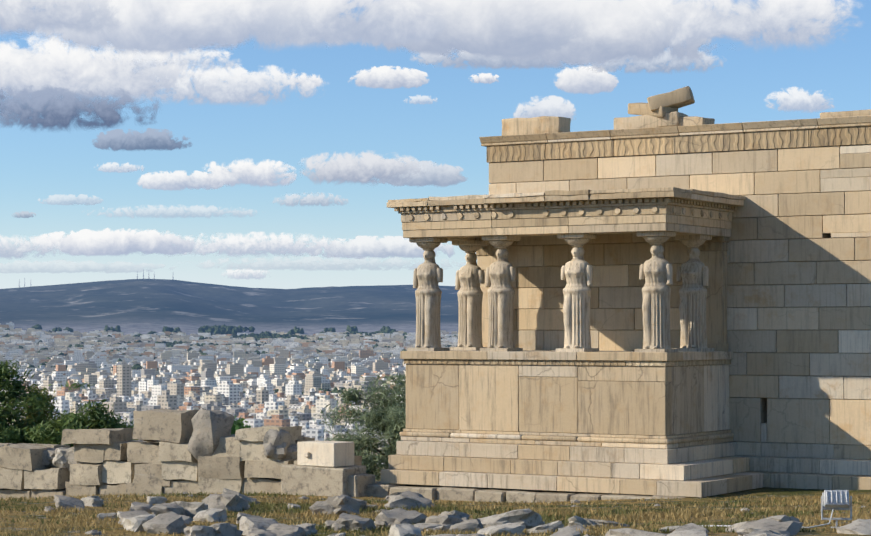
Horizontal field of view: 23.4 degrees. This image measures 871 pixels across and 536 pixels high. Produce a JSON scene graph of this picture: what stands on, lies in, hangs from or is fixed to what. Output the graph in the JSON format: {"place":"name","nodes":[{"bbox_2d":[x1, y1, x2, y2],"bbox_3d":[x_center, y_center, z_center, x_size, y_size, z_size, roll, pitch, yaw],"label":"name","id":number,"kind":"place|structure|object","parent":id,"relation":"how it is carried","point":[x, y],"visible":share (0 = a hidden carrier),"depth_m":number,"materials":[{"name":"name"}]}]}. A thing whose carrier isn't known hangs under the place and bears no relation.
{"place":"outdoors","nodes":[
{"label":"outdoors","id":0,"kind":"place"},
{"bbox_2d":[0,89,8,109],"bbox_3d":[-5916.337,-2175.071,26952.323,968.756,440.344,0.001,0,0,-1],"label":"cloud","id":1,"kind":"structure","parent":0,"point":[1,97],"depth_m":26960.59,"materials":[{"name":"grey"}]},
{"bbox_2d":[0,43,36,53],"bbox_3d":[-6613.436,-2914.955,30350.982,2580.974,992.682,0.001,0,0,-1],"label":"cloud","id":2,"kind":"structure","parent":0,"point":[22,50],"depth_m":30365.75,"materials":[{"name":"white"}]},
{"bbox_2d":[13,211,35,217],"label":"cloud","id":3,"kind":"structure","parent":0,"point":[24,214],"depth_m":32965.81,"materials":[{"name":"white"}]},
{"bbox_2d":[0,236,62,258],"bbox_3d":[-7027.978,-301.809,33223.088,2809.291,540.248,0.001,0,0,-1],"label":"cloud","id":4,"kind":"structure","parent":0,"point":[20,248],"depth_m":33235.51,"materials":[{"name":"white"}]},
{"bbox_2d":[0,84,98,129],"bbox_3d":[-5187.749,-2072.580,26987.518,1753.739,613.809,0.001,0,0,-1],"label":"cloud","id":5,"kind":"structure","parent":0,"point":[10,93],"depth_m":26984.82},
{"bbox_2d":[0,0,117,33],"bbox_3d":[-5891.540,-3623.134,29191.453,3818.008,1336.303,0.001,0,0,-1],"label":"cloud","id":6,"kind":"structure","parent":0,"point":[26,16],"depth_m":29205.08,"materials":[{"name":"white"}]},
{"bbox_2d":[0,259,127,265],"bbox_3d":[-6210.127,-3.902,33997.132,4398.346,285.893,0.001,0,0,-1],"label":"cloud","id":7,"kind":"structure","parent":0,"point":[89,261],"depth_m":33997.38,"materials":[{"name":"white"}]},
{"bbox_2d":[38,194,102,205],"bbox_3d":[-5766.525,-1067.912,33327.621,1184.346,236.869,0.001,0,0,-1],"label":"cloud","id":8,"kind":"structure","parent":0,"point":[81,199],"depth_m":33327.75,"materials":[{"name":"white"}]},
{"bbox_2d":[0,86,158,129],"bbox_3d":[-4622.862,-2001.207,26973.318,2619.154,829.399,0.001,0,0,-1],"label":"cloud","id":9,"kind":"structure","parent":0,"point":[56,110],"depth_m":26970.37,"materials":[{"name":"grey"}]},
{"bbox_2d":[17,228,194,259],"bbox_3d":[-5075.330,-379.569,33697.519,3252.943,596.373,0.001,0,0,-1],"label":"cloud","id":10,"kind":"structure","parent":0,"point":[106,241],"depth_m":33697.21,"materials":[{"name":"white"}]},
{"bbox_2d":[0,32,240,115],"bbox_3d":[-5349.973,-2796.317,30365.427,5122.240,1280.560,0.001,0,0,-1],"label":"cloud","id":11,"kind":"structure","parent":0,"point":[77,70],"depth_m":30372.35,"materials":[{"name":"white"}]},
{"bbox_2d":[97,162,148,172],"bbox_3d":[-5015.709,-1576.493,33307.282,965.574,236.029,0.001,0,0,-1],"label":"cloud","id":12,"kind":"structure","parent":0,"point":[114,167],"depth_m":33307.32,"materials":[{"name":"white"}]},
{"bbox_2d":[92,128,190,150],"bbox_3d":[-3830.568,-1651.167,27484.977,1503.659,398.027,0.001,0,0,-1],"label":"cloud","id":13,"kind":"structure","parent":0,"point":[120,139],"depth_m":27483.93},
{"bbox_2d":[15,0,306,54],"bbox_3d":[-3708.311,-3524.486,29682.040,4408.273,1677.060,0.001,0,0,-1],"label":"cloud","id":14,"kind":"structure","parent":0,"point":[161,26],"depth_m":29686.59,"materials":[{"name":"white"}]},
{"bbox_2d":[97,47,233,69],"bbox_3d":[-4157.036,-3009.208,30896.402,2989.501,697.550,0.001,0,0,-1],"label":"cloud","id":15,"kind":"structure","parent":0,"point":[210,54],"depth_m":30911.62,"materials":[{"name":"white"}]},
{"bbox_2d":[88,205,251,217],"bbox_3d":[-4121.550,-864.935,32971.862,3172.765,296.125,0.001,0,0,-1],"label":"cloud","id":16,"kind":"structure","parent":0,"point":[195,211],"depth_m":32973.74,"materials":[{"name":"white"}]},
{"bbox_2d":[137,170,223,190],"bbox_3d":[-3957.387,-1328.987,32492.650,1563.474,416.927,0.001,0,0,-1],"label":"cloud","id":17,"kind":"structure","parent":0,"point":[176,180],"depth_m":32492.11,"materials":[{"name":"white"}]},
{"bbox_2d":[132,59,321,104],"bbox_3d":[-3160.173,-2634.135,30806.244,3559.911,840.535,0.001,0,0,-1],"label":"cloud","id":18,"kind":"structure","parent":0,"point":[237,84],"depth_m":30810.94,"materials":[{"name":"white"}]},
{"bbox_2d":[193,159,296,189],"bbox_3d":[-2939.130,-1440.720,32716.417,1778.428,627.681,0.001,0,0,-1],"label":"cloud","id":19,"kind":"structure","parent":0,"point":[261,173],"depth_m":32718.62,"materials":[{"name":"white"}]},
{"bbox_2d":[217,267,273,278],"bbox_3d":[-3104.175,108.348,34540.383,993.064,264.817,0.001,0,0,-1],"label":"cloud","id":20,"kind":"structure","parent":0,"point":[247,273],"depth_m":34540.11,"materials":[{"name":"white"}]},
{"bbox_2d":[142,229,353,255],"bbox_3d":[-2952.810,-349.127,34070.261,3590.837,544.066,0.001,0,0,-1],"label":"cloud","id":21,"kind":"structure","parent":0,"point":[240,245],"depth_m":34071.56,"materials":[{"name":"white"}]},
{"bbox_2d":[295,73,322,85],"bbox_3d":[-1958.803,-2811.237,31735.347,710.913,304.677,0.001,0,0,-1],"label":"cloud","id":22,"kind":"structure","parent":0,"point":[313,78],"depth_m":31735.00,"materials":[{"name":"white"}]},
{"bbox_2d":[274,193,347,205],"bbox_3d":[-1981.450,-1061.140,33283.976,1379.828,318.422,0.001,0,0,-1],"label":"cloud","id":23,"kind":"structure","parent":0,"point":[308,200],"depth_m":33284.11,"materials":[{"name":"white"}]},
{"bbox_2d":[159,254,465,269],"bbox_3d":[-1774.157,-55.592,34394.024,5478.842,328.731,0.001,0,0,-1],"label":"cloud","id":24,"kind":"structure","parent":0,"point":[306,263],"depth_m":34390.52,"materials":[{"name":"white"}]},
{"bbox_2d":[185,0,445,53],"bbox_3d":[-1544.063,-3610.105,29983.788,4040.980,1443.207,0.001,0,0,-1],"label":"cloud","id":25,"kind":"structure","parent":0,"point":[342,22],"depth_m":29996.01,"materials":[{"name":"white"}]},
{"bbox_2d":[283,151,423,185],"bbox_3d":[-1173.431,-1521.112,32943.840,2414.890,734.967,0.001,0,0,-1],"label":"cloud","id":26,"kind":"structure","parent":0,"point":[366,167],"depth_m":32942.77,"materials":[{"name":"white"}]},
{"bbox_2d":[280,234,454,258],"bbox_3d":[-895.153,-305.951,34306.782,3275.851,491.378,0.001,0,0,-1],"label":"cloud","id":27,"kind":"structure","parent":0,"point":[384,247],"depth_m":34304.52,"materials":[{"name":"white"}]},
{"bbox_2d":[348,66,428,88],"bbox_3d":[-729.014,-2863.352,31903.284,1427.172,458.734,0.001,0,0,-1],"label":"cloud","id":28,"kind":"structure","parent":0,"point":[386,77],"depth_m":31904.37,"materials":[{"name":"white"}]},
{"bbox_2d":[368,159,466,186],"bbox_3d":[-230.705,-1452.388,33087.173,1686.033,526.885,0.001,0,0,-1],"label":"cloud","id":29,"kind":"structure","parent":0,"point":[429,173],"depth_m":33090.66,"materials":[{"name":"white"}]},
{"bbox_2d":[404,95,436,103],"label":"cloud","id":30,"kind":"structure","parent":0,"point":[420,99],"depth_m":32536.55,"materials":[{"name":"white"}]},
{"bbox_2d":[0,279,870,535],"bbox_3d":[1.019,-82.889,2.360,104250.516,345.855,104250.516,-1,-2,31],"label":"ground terrain","id":31,"kind":"structure","parent":0,"point":[141,306],"depth_m":7633.77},
{"bbox_2d":[0,359,60,443],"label":"tree","id":32,"kind":"object","parent":31,"relation":"on","point":[10,433],"depth_m":73.39,"materials":[{"name":"green plant"}]},
{"bbox_2d":[17,384,56,442],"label":"tree","id":33,"kind":"object","parent":31,"relation":"on","point":[52,406],"visible":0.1,"depth_m":76.01,"materials":[{"name":"green plant"}]},
{"bbox_2d":[15,381,137,447],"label":"bush","id":34,"kind":"object","parent":31,"relation":"on","point":[50,431],"depth_m":71.98,"materials":[{"name":"green plant"}]},
{"bbox_2d":[18,270,173,286],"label":"antenna masts","id":35,"kind":"object","parent":31,"relation":"on","point":[137,277],"visible":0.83,"depth_m":10403.39,"materials":[{"name":"grey metal"}]},
{"bbox_2d":[0,409,361,498],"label":"stone wall","id":36,"kind":"structure","parent":31,"relation":"on","point":[159,458],"depth_m":46.89,"materials":[{"name":"stone"}]},
{"bbox_2d":[0,272,455,288],"bbox_3d":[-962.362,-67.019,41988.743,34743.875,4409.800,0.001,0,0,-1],"label":"sky","id":37,"kind":"structure","parent":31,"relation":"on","point":[10,279],"depth_m":41909.00,"materials":[{"name":"blue"}]},
{"bbox_2d":[0,322,457,479],"bbox_3d":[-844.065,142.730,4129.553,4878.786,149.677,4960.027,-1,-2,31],"label":"city buildings","id":38,"kind":"structure","parent":31,"relation":"on","point":[218,371],"depth_m":3229.34,"materials":[{"name":"white concrete"}]},
{"bbox_2d":[2,324,457,394],"bbox_3d":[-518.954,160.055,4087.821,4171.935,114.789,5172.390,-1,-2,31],"label":"trees","id":39,"kind":"object","parent":31,"relation":"on","point":[222,330],"visible":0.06,"depth_m":6071.59,"materials":[{"name":"green plant"}]},
{"bbox_2d":[231,415,250,434],"bbox_3d":[-5.226,4.537,49.852,2.448,2.080,2.625,-1,-2,31],"label":"fig bush","id":40,"kind":"object","parent":31,"relation":"on","point":[238,424],"depth_m":49.87,"materials":[{"name":"green plant"}]},
{"bbox_2d":[281,464,375,496],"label":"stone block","id":41,"kind":"structure","parent":31,"relation":"on","point":[354,481],"depth_m":44.15,"materials":[{"name":"stone"}]},
{"bbox_2d":[297,440,353,466],"bbox_3d":[-2.327,3.931,44.591,1.045,0.500,0.786,-1,-2,31],"label":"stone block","id":42,"kind":"object","parent":41,"relation":"on","point":[327,453],"visible":1,"depth_m":44.33,"materials":[{"name":"beige stone"}]},
{"bbox_2d":[313,373,405,479],"bbox_3d":[-1.147,6.044,56.691,5.068,6.583,4.431,-1,-2,31],"label":"olive tree","id":43,"kind":"object","parent":31,"relation":"on","point":[390,417],"depth_m":56.33,"materials":[{"name":"green plant"}]},
{"bbox_2d":[0,490,870,535],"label":"grass tufts","id":44,"kind":"object","parent":31,"relation":"on","point":[642,514],"visible":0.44,"depth_m":32.53,"materials":[{"name":"plant"}]},
{"bbox_2d":[42,408,870,535],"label":"boulders","id":45,"kind":"object","parent":31,"relation":"on","point":[211,428],"visible":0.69,"depth_m":29.61,"materials":[{"name":"grey stone"}]},
{"bbox_2d":[367,481,688,502],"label":"foundation stones","id":46,"kind":"object","parent":31,"relation":"on","point":[380,489],"visible":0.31,"depth_m":42.72,"materials":[{"name":"grey stone"}]},
{"bbox_2d":[381,440,870,496],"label":"erechtheion steps","id":47,"kind":"structure","parent":31,"relation":"on","point":[706,470],"depth_m":42.82,"materials":[{"name":"beige stone"}]},
{"bbox_2d":[401,429,732,448],"bbox_3d":[2.775,3.551,44.741,6.250,0.246,3.281,-1,-2,31],"label":"podium base","id":48,"kind":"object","parent":47,"relation":"on","point":[578,443],"depth_m":43.22,"materials":[{"name":"beige stone"}]},
{"bbox_2d":[400,431,733,443],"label":"base molding","id":49,"kind":"structure","parent":47,"relation":"on","point":[576,438],"depth_m":43.19,"materials":[{"name":"beige stone"}]},
{"bbox_2d":[406,364,728,435],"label":"porch orthostates","id":50,"kind":"object","parent":47,"relation":"on","point":[650,400],"visible":0.85,"depth_m":43.30,"materials":[{"name":"beige stone"}]},
{"bbox_2d":[407,237,449,350],"bbox_3d":[-0.149,0.569,45.196,0.728,2.418,0.660,-1,-2,31],"label":"caryatid","id":51,"kind":"object","parent":50,"relation":"on","point":[428,275],"visible":1,"depth_m":45.01,"materials":[{"name":"stone"}]},
{"bbox_2d":[450,240,488,349],"bbox_3d":[0.772,0.615,46.718,0.731,2.418,0.660,-1,-2,31],"label":"caryatid","id":52,"kind":"object","parent":50,"relation":"on","point":[470,276],"visible":1,"depth_m":46.53,"materials":[{"name":"stone"}]},
{"bbox_2d":[480,235,522,350],"bbox_3d":[1.379,0.541,44.269,0.733,2.418,0.660,-1,-2,31],"label":"caryatid","id":53,"kind":"object","parent":50,"relation":"on","point":[500,274],"visible":1,"depth_m":44.08,"materials":[{"name":"stone"}]},
{"bbox_2d":[400,350,732,360],"bbox_3d":[2.773,1.853,44.789,6.270,0.173,3.294,-1,-2,31],"label":"porch cap course","id":54,"kind":"object","parent":50,"relation":"on","point":[582,356],"visible":0.81,"depth_m":43.33,"materials":[{"name":"beige stone"}]},
{"bbox_2d":[404,359,730,365],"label":"podium molding","id":55,"kind":"structure","parent":50,"relation":"on","point":[568,362],"depth_m":43.30,"materials":[{"name":"beige stone"}]},
{"bbox_2d":[556,233,598,351],"bbox_3d":[2.916,0.513,43.336,0.724,2.418,0.660,-1,-2,31],"label":"caryatid","id":56,"kind":"object","parent":50,"relation":"on","point":[577,273],"visible":1,"depth_m":43.15,"materials":[{"name":"stone"}]},
{"bbox_2d":[635,231,678,351],"bbox_3d":[4.450,0.485,42.405,0.729,2.418,0.660,-1,-2,31],"label":"caryatid","id":57,"kind":"object","parent":50,"relation":"on","point":[656,272],"visible":1,"depth_m":42.22,"materials":[{"name":"stone"}]},
{"bbox_2d":[672,235,713,351],"bbox_3d":[5.371,0.531,43.928,0.732,2.418,0.660,-1,-2,31],"label":"caryatid statue","id":58,"kind":"object","parent":50,"relation":"on","point":[692,274],"visible":1,"depth_m":43.74,"materials":[{"name":"stone"}]},
{"bbox_2d":[698,490,851,528],"bbox_3d":[4.216,3.071,26.533,2.022,0.575,0.404,0,-2,16],"label":"floodlight","id":59,"kind":"object","parent":31,"relation":"on","point":[832,500],"visible":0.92,"depth_m":26.32,"materials":[{"name":"paint"}]},
{"bbox_2d":[362,0,583,57],"bbox_3d":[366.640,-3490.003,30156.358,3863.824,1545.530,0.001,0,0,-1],"label":"cloud","id":60,"kind":"structure","parent":0,"point":[512,28],"depth_m":30169.64,"materials":[{"name":"white"}]},
{"bbox_2d":[470,73,498,83],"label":"cloud","id":61,"kind":"structure","parent":0,"point":[484,78],"depth_m":32022.89,"materials":[{"name":"white"}]},
{"bbox_2d":[412,51,590,68],"bbox_3d":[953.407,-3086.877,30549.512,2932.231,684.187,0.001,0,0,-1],"label":"cloud","id":62,"kind":"structure","parent":0,"point":[475,61],"depth_m":30541.28,"materials":[{"name":"white"}]},
{"bbox_2d":[513,96,575,119],"bbox_3d":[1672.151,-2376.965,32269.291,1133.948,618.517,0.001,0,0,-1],"label":"cloud","id":63,"kind":"structure","parent":0,"point":[555,106],"depth_m":32270.31,"materials":[{"name":"white"}]},
{"bbox_2d":[554,66,618,93],"bbox_3d":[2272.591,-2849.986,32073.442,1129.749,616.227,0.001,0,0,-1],"label":"cloud","id":64,"kind":"structure","parent":0,"point":[584,80],"depth_m":32073.72,"materials":[{"name":"white"}]},
{"bbox_2d":[442,0,733,66],"bbox_3d":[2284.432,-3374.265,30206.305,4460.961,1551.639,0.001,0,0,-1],"label":"cloud","id":65,"kind":"structure","parent":0,"point":[616,30],"depth_m":30213.47,"materials":[{"name":"white"}]},
{"bbox_2d":[477,251,727,350],"bbox_3d":[3.560,0.745,46.120,6.040,2.118,0.257,-1,-2,31],"label":"pilaster","id":66,"kind":"object","parent":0,"point":[715,262],"visible":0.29,"depth_m":44.60,"materials":[{"name":"beige stone"}]},
{"bbox_2d":[476,237,728,255],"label":"porch anta capitals","id":67,"kind":"object","parent":66,"relation":"on","point":[717,244],"visible":0.42,"depth_m":44.66,"materials":[{"name":"beige stone"}]},
{"bbox_2d":[401,205,731,240],"bbox_3d":[2.776,-0.912,44.878,6.244,0.518,3.280,-1,-2,31],"label":"architrave","id":68,"kind":"object","parent":67,"relation":"on","point":[468,226],"visible":0.85,"depth_m":43.40,"materials":[{"name":"beige stone"}]},
{"bbox_2d":[394,198,736,213],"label":"porch dentils","id":69,"kind":"object","parent":68,"relation":"on","point":[602,203],"visible":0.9,"depth_m":43.29,"materials":[{"name":"beige stone"}]},
{"bbox_2d":[387,187,745,207],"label":"cornice","id":70,"kind":"structure","parent":69,"relation":"on","point":[646,193],"depth_m":43.05,"materials":[{"name":"beige stone"}]},
{"bbox_2d":[408,206,730,220],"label":"porch rosettes","id":71,"kind":"object","parent":68,"relation":"attached to","point":[636,210],"visible":0.75,"depth_m":43.26,"materials":[{"name":"beige stone"}]},
{"bbox_2d":[560,49,722,72],"bbox_3d":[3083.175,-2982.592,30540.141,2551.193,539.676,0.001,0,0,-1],"label":"cloud","id":72,"kind":"structure","parent":0,"point":[653,65],"depth_m":30543.94,"materials":[{"name":"white"}]},
{"bbox_2d":[489,145,870,444],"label":"temple wall","id":73,"kind":"structure","parent":0,"point":[793,212],"depth_m":44.25,"materials":[{"name":"beige stone"}]},
{"bbox_2d":[487,126,870,162],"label":"frieze","id":74,"kind":"object","parent":73,"relation":"on","point":[801,138],"visible":0.73,"depth_m":45.26,"materials":[{"name":"beige stone"}]},
{"bbox_2d":[479,115,870,146],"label":"cornice","id":75,"kind":"structure","parent":74,"relation":"on","point":[814,123],"depth_m":45.23,"materials":[{"name":"beige stone"}]},
{"bbox_2d":[502,86,870,135],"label":"stone blocks","id":76,"kind":"structure","parent":75,"relation":"on","point":[659,110],"depth_m":45.75,"materials":[{"name":"beige stone"}]},
{"bbox_2d":[562,234,830,375],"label":"wall blocks","id":77,"kind":"structure","parent":73,"relation":"attached to","point":[829,235],"depth_m":44.68,"materials":[{"name":"beige stone"}]},
{"bbox_2d":[637,0,856,47],"bbox_3d":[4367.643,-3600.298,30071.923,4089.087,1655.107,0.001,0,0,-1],"label":"cloud","id":78,"kind":"structure","parent":0,"point":[770,22],"depth_m":30075.26,"materials":[{"name":"white"}]},
{"bbox_2d":[765,87,833,111],"bbox_3d":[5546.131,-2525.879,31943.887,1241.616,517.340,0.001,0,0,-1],"label":"cloud","id":79,"kind":"structure","parent":0,"point":[795,98],"depth_m":31943.32,"materials":[{"name":"white"}]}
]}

